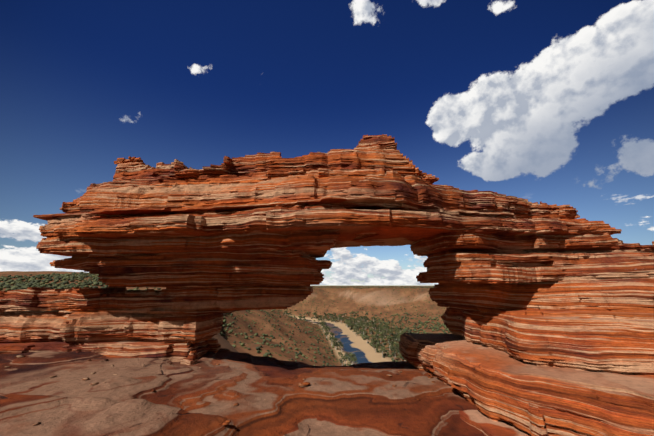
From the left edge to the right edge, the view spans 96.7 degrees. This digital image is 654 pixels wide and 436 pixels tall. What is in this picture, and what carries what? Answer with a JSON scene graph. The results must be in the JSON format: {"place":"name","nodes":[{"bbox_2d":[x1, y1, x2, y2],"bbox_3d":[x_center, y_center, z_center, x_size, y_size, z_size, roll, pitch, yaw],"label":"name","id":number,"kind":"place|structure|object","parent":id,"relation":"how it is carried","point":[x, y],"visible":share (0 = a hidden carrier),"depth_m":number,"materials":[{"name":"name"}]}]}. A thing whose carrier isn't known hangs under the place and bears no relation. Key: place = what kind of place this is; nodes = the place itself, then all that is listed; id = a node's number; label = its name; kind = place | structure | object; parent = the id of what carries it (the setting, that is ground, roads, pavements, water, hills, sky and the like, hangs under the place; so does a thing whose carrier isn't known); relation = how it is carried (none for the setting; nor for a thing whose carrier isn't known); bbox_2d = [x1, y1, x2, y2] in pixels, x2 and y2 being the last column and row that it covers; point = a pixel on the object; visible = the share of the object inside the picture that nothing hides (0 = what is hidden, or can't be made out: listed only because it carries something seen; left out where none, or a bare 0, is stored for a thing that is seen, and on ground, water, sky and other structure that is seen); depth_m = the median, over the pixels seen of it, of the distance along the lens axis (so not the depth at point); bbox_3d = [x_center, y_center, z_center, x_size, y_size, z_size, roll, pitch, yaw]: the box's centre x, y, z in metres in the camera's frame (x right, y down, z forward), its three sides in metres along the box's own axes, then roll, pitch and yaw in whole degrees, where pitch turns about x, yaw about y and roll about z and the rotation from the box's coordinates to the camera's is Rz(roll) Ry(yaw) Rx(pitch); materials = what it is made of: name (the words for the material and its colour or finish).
{"place":"outdoors","nodes":[
{"label":"outdoors","id":0,"kind":"place"},
{"bbox_2d":[0,271,450,365],"bbox_3d":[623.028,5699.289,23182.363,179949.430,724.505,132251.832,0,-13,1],"label":"terrain","id":1,"kind":"structure","parent":0,"point":[380,299],"depth_m":608.00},
{"bbox_2d":[0,272,451,365],"bbox_3d":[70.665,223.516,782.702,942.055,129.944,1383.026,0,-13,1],"label":"vegetation","id":2,"kind":"object","parent":1,"relation":"on","point":[32,281],"visible":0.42,"depth_m":477.60,"materials":[{"name":"green plant"}]},
{"bbox_2d":[0,348,483,435],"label":"platform","id":3,"kind":"structure","parent":1,"relation":"on","point":[368,399],"depth_m":3.73,"materials":[{"name":"stone"}]},
{"bbox_2d":[5,355,434,425],"bbox_3d":[-0.667,2.210,3.105,12.806,0.722,4.657,0,-13,1],"label":"debris","id":4,"kind":"object","parent":3,"relation":"on","point":[304,384],"visible":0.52,"depth_m":4.28,"materials":[{"name":"stone"}]},
{"bbox_2d":[0,134,653,435],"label":"outcrop","id":5,"kind":"object","parent":1,"relation":"on","point":[547,316],"visible":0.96,"depth_m":5.06,"materials":[{"name":"stone"}]},
{"bbox_2d":[0,0,653,285],"label":"sky","id":6,"kind":"structure","parent":0,"point":[551,102],"materials":[{"name":"blue"}]}
]}

